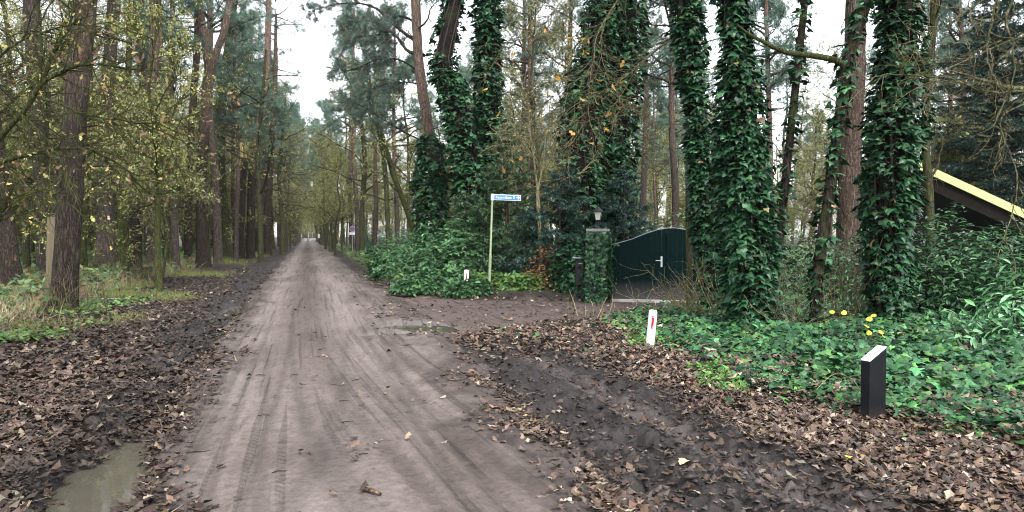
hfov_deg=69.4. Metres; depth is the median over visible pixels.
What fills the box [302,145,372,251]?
oak tree
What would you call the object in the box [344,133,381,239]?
oak tree
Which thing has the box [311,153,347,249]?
oak tree
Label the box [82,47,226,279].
sapling
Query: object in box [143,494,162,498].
fallen leaf
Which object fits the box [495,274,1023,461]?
ground ivy
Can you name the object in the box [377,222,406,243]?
evergreen shrub
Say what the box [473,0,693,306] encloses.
oak tree
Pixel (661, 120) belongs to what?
pine tree
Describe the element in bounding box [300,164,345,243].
oak tree
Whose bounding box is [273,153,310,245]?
oak tree
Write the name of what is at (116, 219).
sapling
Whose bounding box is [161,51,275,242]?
oak tree
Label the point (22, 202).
sapling
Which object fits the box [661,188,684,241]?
sapling
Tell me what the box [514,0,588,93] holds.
pine tree
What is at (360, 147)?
pine tree
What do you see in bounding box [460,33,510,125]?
pine tree
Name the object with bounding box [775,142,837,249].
oak tree
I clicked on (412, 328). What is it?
puddle
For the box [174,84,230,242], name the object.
oak tree
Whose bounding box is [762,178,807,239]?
sapling
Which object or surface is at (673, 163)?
pine tree
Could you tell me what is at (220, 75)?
pine tree
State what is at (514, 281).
bramble bush
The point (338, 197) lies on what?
pine tree
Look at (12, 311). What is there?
dead grass
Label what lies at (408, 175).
oak tree
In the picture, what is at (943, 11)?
pine tree
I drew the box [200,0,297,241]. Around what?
pine tree
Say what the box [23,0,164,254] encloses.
oak tree
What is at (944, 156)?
sapling
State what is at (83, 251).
oak tree
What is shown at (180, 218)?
sapling
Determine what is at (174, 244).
pine tree
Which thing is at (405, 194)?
oak tree
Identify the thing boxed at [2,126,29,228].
sapling
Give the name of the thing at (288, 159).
pine tree
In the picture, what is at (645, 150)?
oak tree
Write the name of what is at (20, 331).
verge weeds
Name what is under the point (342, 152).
oak tree
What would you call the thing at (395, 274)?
undergrowth
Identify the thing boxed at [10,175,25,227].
sapling
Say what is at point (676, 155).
pine tree
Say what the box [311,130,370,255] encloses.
oak tree
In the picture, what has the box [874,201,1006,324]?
laurel bush
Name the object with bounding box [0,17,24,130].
oak tree
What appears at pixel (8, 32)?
oak tree
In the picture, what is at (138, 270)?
bare shrub
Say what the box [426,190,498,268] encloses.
spruce tree
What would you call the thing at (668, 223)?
evergreen shrub
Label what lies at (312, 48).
sky
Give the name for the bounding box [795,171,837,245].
oak tree
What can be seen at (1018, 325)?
laurel bush
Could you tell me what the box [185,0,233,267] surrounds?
pine tree
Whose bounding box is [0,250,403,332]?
grass
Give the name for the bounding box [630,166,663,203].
oak tree
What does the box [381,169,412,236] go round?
oak tree
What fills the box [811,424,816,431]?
fallen leaf
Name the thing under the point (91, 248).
oak tree
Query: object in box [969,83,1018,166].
oak tree
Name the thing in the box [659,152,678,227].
pine tree
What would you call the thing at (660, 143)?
oak tree
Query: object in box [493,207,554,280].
spruce tree
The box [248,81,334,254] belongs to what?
oak tree
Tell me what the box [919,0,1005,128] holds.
pine tree
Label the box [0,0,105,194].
oak tree
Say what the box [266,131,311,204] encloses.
oak tree
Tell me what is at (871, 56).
pine tree
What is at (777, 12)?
pine tree
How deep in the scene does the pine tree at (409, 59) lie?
39.19 m
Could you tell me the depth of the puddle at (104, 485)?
5.00 m
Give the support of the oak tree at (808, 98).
on the ground at (566, 391)
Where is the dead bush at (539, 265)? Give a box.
[523,245,573,289]
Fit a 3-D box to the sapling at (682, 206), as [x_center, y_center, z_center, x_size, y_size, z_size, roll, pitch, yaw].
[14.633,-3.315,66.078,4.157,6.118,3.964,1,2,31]
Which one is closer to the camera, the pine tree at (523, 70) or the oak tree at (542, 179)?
the pine tree at (523, 70)
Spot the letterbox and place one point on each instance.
(578, 261)
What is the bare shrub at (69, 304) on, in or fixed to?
on the ground at (566, 391)
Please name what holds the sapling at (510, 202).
on the ground at (566, 391)
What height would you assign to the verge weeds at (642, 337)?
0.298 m
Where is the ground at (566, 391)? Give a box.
[0,237,1019,511]
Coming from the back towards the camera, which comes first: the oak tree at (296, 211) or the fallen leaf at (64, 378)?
the oak tree at (296, 211)
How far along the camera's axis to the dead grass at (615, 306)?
14.80 m
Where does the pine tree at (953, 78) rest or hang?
on the ground at (566, 391)
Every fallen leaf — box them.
[2,401,14,405]
[12,421,24,429]
[59,376,69,380]
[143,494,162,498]
[480,397,489,403]
[679,458,689,464]
[747,384,755,388]
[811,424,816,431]
[911,470,922,474]
[958,464,975,468]
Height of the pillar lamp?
0.602 m
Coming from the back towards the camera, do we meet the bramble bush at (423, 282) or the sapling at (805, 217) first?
the sapling at (805, 217)
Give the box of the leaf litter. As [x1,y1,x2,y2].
[0,266,1023,511]
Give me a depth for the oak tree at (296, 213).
125.85 m
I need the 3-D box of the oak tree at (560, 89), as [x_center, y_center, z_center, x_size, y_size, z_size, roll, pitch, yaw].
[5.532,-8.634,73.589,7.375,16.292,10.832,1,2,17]
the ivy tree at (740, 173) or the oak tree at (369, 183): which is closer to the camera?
the ivy tree at (740, 173)
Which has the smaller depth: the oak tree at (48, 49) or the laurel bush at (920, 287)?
the laurel bush at (920, 287)
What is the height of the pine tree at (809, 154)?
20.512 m
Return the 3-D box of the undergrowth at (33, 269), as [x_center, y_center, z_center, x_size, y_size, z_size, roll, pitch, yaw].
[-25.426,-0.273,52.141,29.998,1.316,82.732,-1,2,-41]
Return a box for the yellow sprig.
[829,310,884,344]
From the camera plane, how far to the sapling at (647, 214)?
43.51 m
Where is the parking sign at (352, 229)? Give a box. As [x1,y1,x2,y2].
[349,225,354,250]
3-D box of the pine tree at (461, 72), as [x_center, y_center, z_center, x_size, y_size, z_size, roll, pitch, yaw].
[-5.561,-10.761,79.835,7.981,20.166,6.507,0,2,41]
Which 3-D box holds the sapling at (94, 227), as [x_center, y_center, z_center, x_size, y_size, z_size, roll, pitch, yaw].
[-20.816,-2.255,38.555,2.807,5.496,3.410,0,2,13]
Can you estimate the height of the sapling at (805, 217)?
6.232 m
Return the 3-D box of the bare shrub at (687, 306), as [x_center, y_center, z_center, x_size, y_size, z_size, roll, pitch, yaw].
[3.189,0.581,14.192,1.780,1.434,2.766,-2,2,-43]
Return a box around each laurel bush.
[769,245,859,299]
[798,233,919,304]
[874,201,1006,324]
[914,215,1023,323]
[917,309,994,354]
[949,240,1023,322]
[964,258,1023,344]
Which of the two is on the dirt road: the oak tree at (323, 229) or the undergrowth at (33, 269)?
the oak tree at (323, 229)
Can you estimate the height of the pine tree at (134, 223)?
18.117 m
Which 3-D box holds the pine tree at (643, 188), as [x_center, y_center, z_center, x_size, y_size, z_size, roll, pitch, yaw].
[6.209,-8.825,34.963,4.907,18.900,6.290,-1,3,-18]
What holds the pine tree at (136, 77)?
on the ground at (566, 391)
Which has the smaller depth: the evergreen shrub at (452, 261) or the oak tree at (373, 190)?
the evergreen shrub at (452, 261)
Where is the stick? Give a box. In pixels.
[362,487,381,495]
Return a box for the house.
[868,163,1023,284]
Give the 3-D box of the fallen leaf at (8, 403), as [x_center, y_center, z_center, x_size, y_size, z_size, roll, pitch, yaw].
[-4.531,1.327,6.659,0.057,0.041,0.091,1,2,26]
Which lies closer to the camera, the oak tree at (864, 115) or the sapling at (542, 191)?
the sapling at (542, 191)
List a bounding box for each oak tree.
[0,0,56,255]
[0,0,72,272]
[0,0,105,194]
[0,0,125,253]
[0,0,147,216]
[0,0,239,260]
[0,1,134,187]
[0,4,100,189]
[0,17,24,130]
[0,20,115,141]
[7,7,135,196]
[12,0,183,174]
[12,88,94,242]
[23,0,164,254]
[32,0,258,292]
[51,64,169,247]
[52,0,248,253]
[53,8,135,251]
[55,8,123,266]
[89,0,183,263]
[89,221,92,250]
[120,54,193,241]
[120,65,210,199]
[143,55,211,265]
[161,44,217,206]
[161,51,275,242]
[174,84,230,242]
[181,115,236,221]
[182,126,246,226]
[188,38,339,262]
[214,66,300,249]
[225,134,273,248]
[230,140,292,212]
[247,129,291,252]
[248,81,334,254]
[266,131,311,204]
[272,119,317,249]
[272,126,325,250]
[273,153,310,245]
[274,163,311,236]
[274,170,300,240]
[274,179,311,247]
[274,179,312,237]
[289,170,310,242]
[289,181,304,243]
[291,123,360,251]
[293,63,406,253]
[297,133,344,248]
[300,90,380,214]
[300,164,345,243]
[300,188,316,238]
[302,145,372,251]
[304,184,340,246]
[309,160,328,245]
[310,215,345,239]
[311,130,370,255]
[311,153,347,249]
[322,39,438,250]
[331,53,446,240]
[335,150,359,244]
[336,135,404,239]
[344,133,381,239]
[358,145,405,232]
[360,80,417,245]
[370,121,444,240]
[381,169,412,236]
[389,89,477,225]
[390,146,411,222]
[400,124,428,214]
[463,0,572,225]
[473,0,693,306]
[502,50,560,228]
[504,79,554,202]
[508,16,604,195]
[508,149,553,237]
[510,0,678,191]
[529,88,563,179]
[531,2,683,200]
[544,136,563,245]
[629,123,681,183]
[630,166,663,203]
[633,98,679,211]
[636,113,684,215]
[660,69,781,178]
[661,93,723,212]
[666,122,685,214]
[762,51,831,250]
[772,86,837,250]
[773,136,798,221]
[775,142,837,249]
[776,22,879,210]
[779,158,831,243]
[793,115,837,233]
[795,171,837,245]
[812,74,875,248]
[827,0,1023,277]
[873,0,982,303]
[932,17,1023,191]
[937,19,1023,160]
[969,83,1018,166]
[984,93,1023,190]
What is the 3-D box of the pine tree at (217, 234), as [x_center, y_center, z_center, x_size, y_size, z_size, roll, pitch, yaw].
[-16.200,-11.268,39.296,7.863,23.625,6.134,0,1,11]
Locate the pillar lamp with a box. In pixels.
[593,204,603,228]
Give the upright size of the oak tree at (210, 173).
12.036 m
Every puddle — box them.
[45,431,152,511]
[218,306,247,317]
[385,325,455,332]
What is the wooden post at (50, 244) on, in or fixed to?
on the ground at (566, 391)
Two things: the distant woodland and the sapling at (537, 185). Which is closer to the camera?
the sapling at (537, 185)
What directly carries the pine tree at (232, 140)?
on the ground at (566, 391)
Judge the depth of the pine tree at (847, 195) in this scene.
19.76 m
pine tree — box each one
[0,0,130,311]
[0,59,48,291]
[2,0,64,276]
[88,0,126,269]
[115,0,247,269]
[117,34,181,146]
[122,0,193,277]
[123,0,189,264]
[161,0,281,262]
[177,4,206,261]
[184,4,276,250]
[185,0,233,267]
[196,8,287,261]
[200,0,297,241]
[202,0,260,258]
[230,0,307,258]
[230,17,299,251]
[236,6,290,177]
[240,53,300,243]
[248,0,308,255]
[261,61,307,248]
[261,82,318,242]
[273,101,316,245]
[273,119,301,224]
[274,141,300,246]
[281,129,317,243]
[282,103,308,233]
[290,104,309,242]
[295,119,333,244]
[297,0,453,250]
[303,98,358,247]
[304,111,317,241]
[307,96,348,245]
[310,7,367,249]
[313,124,344,244]
[321,0,376,251]
[334,0,416,244]
[339,119,364,243]
[345,121,381,184]
[347,0,444,245]
[397,137,416,219]
[400,74,440,153]
[434,64,479,155]
[454,0,585,229]
[458,50,480,119]
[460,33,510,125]
[496,0,573,246]
[500,26,561,243]
[504,91,520,238]
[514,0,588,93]
[526,95,554,158]
[528,112,560,242]
[631,81,685,229]
[633,73,668,231]
[637,0,676,232]
[637,0,753,227]
[638,55,684,221]
[658,70,683,197]
[658,97,685,227]
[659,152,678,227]
[705,0,822,233]
[775,103,822,243]
[791,113,830,237]
[791,134,823,242]
[803,0,881,293]
[809,103,827,195]
[864,48,882,233]
[865,0,941,79]
[915,0,1023,166]
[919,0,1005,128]
[933,30,982,134]
[957,43,1023,133]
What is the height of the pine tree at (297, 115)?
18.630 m
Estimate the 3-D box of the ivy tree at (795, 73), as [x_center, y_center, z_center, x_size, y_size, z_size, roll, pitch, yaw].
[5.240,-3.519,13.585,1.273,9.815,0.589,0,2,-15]
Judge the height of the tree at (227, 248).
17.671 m
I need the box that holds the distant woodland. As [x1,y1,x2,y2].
[16,133,930,245]
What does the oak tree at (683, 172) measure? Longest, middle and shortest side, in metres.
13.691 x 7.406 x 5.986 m
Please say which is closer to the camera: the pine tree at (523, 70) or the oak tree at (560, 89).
the pine tree at (523, 70)
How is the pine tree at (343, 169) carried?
on the ground at (566, 391)
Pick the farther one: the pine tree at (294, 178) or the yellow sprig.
the pine tree at (294, 178)
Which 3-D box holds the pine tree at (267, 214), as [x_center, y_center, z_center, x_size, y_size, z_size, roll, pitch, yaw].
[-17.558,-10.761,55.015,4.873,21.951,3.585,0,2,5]
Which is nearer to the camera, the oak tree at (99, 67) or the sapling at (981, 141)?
the oak tree at (99, 67)
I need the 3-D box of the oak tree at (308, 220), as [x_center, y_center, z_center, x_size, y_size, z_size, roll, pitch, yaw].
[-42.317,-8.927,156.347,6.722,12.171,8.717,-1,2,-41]
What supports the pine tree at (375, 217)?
on the ground at (566, 391)
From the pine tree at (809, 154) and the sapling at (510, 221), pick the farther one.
the pine tree at (809, 154)
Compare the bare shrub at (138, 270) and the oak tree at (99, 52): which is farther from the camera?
the oak tree at (99, 52)
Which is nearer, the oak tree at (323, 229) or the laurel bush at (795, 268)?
the laurel bush at (795, 268)
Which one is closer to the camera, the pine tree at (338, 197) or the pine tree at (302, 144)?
the pine tree at (338, 197)
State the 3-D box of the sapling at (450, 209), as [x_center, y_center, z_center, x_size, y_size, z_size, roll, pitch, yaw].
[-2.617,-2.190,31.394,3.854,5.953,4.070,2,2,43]
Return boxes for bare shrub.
[0,256,113,315]
[80,239,129,274]
[101,238,186,281]
[606,250,724,314]
[709,255,881,324]
[785,215,935,319]
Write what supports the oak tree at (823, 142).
on the ground at (566, 391)
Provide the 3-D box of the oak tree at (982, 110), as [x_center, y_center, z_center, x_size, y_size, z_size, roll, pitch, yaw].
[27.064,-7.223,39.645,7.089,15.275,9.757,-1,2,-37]
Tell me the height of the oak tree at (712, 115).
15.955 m
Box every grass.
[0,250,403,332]
[0,252,217,326]
[552,282,793,322]
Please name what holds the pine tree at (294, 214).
on the ground at (566, 391)
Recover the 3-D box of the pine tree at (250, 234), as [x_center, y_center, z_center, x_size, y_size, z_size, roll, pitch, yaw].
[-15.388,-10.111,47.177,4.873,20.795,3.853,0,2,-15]
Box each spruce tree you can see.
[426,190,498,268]
[456,115,550,273]
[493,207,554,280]
[495,167,613,291]
[592,161,661,262]
[919,0,1023,208]
[932,115,983,185]
[968,15,1023,208]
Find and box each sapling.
[2,119,35,232]
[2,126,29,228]
[10,67,96,235]
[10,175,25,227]
[12,167,53,233]
[15,212,35,253]
[50,129,118,241]
[52,65,172,240]
[55,197,95,246]
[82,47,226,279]
[87,157,163,241]
[89,209,127,247]
[175,145,195,247]
[177,169,211,244]
[182,163,235,242]
[230,176,266,253]
[244,179,290,234]
[349,148,403,236]
[405,154,477,225]
[444,154,457,235]
[478,71,601,271]
[498,160,524,224]
[498,178,514,247]
[525,160,562,227]
[633,193,658,228]
[646,199,666,229]
[658,192,696,228]
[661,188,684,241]
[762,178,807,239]
[787,199,801,237]
[789,161,834,256]
[930,102,1017,205]
[955,94,1021,197]
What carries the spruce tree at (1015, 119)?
on the ground at (566, 391)
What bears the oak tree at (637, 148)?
on the ground at (566, 391)
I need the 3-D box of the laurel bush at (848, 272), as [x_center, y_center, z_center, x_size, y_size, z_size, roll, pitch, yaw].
[8.143,0.330,17.470,2.849,1.888,2.289,0,2,-15]
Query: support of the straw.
on the leaf litter
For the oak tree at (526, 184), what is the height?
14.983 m
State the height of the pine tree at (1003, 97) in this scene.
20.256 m
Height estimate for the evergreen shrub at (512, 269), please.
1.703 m
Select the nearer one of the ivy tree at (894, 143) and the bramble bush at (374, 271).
the ivy tree at (894, 143)
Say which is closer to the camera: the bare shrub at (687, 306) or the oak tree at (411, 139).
the bare shrub at (687, 306)
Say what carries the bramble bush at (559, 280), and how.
on the ground at (566, 391)
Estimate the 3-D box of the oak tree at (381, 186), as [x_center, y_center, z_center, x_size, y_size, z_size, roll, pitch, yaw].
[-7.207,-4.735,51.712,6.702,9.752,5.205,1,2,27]
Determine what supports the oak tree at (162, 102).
on the ground at (566, 391)
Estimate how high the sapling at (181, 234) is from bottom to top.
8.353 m
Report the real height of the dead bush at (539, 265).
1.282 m
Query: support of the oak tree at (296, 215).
on the ground at (566, 391)
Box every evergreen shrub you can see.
[362,226,426,279]
[364,223,385,246]
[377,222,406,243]
[383,222,467,283]
[417,217,493,274]
[497,234,552,275]
[641,208,696,248]
[766,222,834,279]
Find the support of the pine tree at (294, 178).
on the ground at (566, 391)
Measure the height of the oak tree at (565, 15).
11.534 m
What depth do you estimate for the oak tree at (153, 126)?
38.86 m
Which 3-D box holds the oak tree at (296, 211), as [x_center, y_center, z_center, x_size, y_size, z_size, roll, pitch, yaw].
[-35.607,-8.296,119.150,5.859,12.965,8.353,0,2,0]
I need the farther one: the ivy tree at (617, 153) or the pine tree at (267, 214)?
the pine tree at (267, 214)
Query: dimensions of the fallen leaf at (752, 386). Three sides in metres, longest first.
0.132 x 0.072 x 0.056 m
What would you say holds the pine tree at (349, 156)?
on the ground at (566, 391)
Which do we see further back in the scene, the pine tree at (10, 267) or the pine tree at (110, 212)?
the pine tree at (110, 212)
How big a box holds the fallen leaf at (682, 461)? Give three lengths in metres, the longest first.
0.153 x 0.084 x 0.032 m
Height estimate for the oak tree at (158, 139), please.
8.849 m
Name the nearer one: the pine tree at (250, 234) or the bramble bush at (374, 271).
the bramble bush at (374, 271)
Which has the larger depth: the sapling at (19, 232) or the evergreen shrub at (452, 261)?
the sapling at (19, 232)
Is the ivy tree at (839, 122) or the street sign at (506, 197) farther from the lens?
the street sign at (506, 197)
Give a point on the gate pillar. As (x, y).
(597, 256)
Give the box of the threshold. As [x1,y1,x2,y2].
[610,299,696,302]
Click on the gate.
(648, 249)
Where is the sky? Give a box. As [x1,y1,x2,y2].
[0,0,1023,236]
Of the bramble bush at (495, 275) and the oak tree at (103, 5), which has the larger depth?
the oak tree at (103, 5)
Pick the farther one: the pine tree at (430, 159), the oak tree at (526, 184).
the oak tree at (526, 184)
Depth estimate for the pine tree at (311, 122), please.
144.51 m
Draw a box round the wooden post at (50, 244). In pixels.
[45,217,54,294]
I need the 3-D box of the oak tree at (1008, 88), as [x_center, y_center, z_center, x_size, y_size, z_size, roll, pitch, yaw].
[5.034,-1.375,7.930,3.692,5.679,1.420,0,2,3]
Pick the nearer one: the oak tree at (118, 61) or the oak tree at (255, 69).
the oak tree at (118, 61)
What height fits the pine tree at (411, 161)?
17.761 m
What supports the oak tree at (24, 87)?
on the ground at (566, 391)
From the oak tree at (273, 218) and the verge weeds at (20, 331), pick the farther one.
the oak tree at (273, 218)
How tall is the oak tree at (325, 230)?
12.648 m
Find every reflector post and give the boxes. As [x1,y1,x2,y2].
[464,270,468,280]
[646,310,656,348]
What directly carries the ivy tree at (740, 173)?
on the ground at (566, 391)
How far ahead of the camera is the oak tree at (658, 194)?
55.85 m
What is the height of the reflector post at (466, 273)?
0.603 m
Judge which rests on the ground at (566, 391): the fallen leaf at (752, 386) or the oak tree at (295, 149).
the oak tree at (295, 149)
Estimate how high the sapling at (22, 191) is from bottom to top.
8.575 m
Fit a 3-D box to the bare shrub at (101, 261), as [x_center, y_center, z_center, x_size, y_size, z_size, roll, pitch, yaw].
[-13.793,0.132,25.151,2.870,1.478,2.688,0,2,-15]
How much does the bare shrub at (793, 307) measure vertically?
1.676 m
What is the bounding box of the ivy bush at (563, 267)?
[544,232,583,292]
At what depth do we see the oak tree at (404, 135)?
49.91 m
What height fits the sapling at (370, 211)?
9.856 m
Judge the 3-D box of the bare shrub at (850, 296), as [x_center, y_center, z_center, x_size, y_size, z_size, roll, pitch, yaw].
[6.197,0.345,13.141,2.652,2.202,2.124,0,2,-15]
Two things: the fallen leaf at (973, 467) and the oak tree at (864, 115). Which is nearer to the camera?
the fallen leaf at (973, 467)
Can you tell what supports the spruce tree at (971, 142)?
on the ground at (566, 391)
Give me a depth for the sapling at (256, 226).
51.64 m
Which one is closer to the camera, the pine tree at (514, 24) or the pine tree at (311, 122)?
the pine tree at (514, 24)
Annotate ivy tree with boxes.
[422,0,507,263]
[550,0,654,260]
[664,0,730,312]
[704,0,789,331]
[735,0,882,323]
[771,0,813,310]
[851,0,938,323]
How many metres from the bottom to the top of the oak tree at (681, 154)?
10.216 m
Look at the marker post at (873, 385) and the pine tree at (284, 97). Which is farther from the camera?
the pine tree at (284, 97)
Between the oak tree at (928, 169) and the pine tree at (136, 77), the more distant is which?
the pine tree at (136, 77)
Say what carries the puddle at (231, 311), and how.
on the ground at (566, 391)
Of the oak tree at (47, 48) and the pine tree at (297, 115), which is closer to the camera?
the oak tree at (47, 48)
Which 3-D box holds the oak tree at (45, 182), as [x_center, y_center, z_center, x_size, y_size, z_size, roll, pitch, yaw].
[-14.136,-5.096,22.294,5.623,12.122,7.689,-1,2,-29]
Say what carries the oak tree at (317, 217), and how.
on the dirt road
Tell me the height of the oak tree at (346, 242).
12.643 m
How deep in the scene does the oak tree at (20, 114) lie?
9.23 m
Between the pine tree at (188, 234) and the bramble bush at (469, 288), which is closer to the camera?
the bramble bush at (469, 288)
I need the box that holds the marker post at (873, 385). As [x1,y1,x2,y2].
[860,345,885,418]
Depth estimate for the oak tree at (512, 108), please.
30.76 m
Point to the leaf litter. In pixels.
(944, 460)
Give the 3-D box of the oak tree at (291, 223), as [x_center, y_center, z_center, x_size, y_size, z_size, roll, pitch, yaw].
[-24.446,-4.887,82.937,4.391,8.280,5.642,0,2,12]
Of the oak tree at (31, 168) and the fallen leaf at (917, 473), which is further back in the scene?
the oak tree at (31, 168)
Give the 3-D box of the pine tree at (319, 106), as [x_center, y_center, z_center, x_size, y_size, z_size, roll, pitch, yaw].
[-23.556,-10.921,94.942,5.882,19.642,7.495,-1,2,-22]
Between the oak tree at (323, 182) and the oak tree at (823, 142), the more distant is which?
the oak tree at (323, 182)
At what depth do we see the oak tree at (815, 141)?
50.40 m
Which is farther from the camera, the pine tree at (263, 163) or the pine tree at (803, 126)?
the pine tree at (803, 126)
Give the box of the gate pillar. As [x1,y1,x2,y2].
[577,229,619,303]
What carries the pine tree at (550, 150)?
on the ground at (566, 391)
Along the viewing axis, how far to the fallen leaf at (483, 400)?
6.86 m
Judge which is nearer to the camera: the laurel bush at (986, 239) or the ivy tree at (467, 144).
the laurel bush at (986, 239)
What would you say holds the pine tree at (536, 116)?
on the ground at (566, 391)
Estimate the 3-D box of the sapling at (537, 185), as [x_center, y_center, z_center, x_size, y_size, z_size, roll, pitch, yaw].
[0.877,-2.132,20.723,3.516,6.208,1.750,0,2,-15]
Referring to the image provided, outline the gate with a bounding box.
[610,228,697,299]
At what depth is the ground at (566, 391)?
6.79 m
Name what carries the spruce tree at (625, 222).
on the ground at (566, 391)
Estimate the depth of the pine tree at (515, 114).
121.64 m
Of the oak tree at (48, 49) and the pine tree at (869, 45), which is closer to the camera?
the oak tree at (48, 49)
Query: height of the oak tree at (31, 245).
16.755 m
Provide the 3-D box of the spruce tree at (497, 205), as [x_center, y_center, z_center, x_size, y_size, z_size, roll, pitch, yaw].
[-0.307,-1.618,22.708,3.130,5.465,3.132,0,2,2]
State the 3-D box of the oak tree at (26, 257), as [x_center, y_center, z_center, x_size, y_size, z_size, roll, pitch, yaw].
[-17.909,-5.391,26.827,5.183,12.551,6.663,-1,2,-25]
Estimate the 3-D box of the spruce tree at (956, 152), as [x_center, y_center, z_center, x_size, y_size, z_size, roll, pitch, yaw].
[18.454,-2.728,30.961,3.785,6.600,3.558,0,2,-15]
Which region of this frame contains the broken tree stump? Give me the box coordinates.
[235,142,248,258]
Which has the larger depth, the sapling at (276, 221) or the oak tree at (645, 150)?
the sapling at (276, 221)
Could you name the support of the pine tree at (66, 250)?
on the ground at (566, 391)
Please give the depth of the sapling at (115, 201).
28.84 m
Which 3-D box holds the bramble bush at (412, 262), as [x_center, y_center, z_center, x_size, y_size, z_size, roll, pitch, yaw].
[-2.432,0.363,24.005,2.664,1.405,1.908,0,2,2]
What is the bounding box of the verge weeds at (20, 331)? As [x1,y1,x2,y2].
[0,284,167,344]
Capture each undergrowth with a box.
[0,244,232,315]
[336,242,868,279]
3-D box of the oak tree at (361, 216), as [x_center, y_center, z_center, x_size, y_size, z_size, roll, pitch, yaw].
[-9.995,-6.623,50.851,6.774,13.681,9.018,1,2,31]
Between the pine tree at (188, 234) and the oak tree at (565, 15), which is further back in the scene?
the pine tree at (188, 234)
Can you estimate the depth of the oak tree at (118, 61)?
45.48 m
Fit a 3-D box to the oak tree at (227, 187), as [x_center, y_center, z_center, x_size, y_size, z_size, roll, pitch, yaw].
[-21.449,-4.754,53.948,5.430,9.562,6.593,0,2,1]
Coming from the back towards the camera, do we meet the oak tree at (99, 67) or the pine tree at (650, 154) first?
the pine tree at (650, 154)
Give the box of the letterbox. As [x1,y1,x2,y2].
[572,257,584,300]
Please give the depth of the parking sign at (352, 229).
61.99 m
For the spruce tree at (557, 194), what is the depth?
20.69 m
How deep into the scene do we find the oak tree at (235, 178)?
61.37 m
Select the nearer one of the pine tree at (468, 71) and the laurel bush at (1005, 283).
the laurel bush at (1005, 283)
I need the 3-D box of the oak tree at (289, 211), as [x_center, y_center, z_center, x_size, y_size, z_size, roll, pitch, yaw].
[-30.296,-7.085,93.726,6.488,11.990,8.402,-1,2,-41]
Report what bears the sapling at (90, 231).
on the ground at (566, 391)
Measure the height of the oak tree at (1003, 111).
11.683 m
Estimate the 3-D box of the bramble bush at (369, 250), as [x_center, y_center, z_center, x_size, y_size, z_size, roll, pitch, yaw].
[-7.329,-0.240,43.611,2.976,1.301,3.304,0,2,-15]
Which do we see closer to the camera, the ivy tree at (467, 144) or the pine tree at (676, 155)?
the ivy tree at (467, 144)
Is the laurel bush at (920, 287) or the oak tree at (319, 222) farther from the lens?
the oak tree at (319, 222)
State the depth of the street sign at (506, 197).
20.38 m
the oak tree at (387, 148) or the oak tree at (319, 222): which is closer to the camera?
the oak tree at (387, 148)
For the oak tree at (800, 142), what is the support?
on the ground at (566, 391)
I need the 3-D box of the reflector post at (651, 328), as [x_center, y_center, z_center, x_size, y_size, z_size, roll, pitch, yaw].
[2.003,1.061,10.625,0.118,0.578,0.089,5,2,0]
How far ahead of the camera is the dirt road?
6.30 m
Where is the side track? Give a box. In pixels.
[400,296,677,337]
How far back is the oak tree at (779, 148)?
80.69 m
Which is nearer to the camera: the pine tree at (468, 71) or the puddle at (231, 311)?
the puddle at (231, 311)
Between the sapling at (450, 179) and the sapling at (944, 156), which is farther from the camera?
the sapling at (450, 179)
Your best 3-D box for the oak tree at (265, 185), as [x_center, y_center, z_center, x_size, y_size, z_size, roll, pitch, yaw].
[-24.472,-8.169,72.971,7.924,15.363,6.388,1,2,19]
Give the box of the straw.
[816,373,860,391]
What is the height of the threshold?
0.210 m
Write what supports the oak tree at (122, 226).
on the ground at (566, 391)
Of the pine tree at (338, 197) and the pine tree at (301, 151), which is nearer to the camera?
the pine tree at (338, 197)
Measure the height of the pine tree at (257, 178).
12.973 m
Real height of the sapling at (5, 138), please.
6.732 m
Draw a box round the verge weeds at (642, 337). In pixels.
[602,314,966,447]
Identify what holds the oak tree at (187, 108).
on the ground at (566, 391)
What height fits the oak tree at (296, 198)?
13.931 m
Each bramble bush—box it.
[362,241,393,258]
[365,246,416,279]
[385,269,454,296]
[396,247,448,279]
[427,265,476,280]
[440,278,493,298]
[470,270,507,286]
[493,270,550,290]
[551,272,574,292]
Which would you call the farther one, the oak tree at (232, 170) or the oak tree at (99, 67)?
the oak tree at (232, 170)
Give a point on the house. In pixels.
(980, 205)
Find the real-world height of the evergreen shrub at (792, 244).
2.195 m
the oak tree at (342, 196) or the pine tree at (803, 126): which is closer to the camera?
the oak tree at (342, 196)
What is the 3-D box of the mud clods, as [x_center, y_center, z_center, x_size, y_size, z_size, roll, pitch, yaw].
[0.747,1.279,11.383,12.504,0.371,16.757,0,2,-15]
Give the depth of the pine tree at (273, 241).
75.90 m
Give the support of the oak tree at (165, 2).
on the ground at (566, 391)
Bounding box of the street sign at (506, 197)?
[488,194,520,281]
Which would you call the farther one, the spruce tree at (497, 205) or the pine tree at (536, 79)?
the pine tree at (536, 79)
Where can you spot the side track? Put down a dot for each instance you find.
(439, 303)
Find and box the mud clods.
[3,298,960,511]
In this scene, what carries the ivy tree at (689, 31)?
on the ground at (566, 391)
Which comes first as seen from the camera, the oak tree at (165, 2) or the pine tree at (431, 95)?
the oak tree at (165, 2)
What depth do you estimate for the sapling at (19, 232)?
42.15 m
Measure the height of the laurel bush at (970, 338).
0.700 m
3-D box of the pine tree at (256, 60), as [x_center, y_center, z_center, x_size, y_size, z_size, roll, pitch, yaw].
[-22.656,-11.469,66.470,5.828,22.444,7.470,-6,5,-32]
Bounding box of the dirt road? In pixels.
[139,238,609,511]
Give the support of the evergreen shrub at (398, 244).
on the ground at (566, 391)
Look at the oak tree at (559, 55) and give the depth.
34.27 m
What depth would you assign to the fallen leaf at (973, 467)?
5.03 m

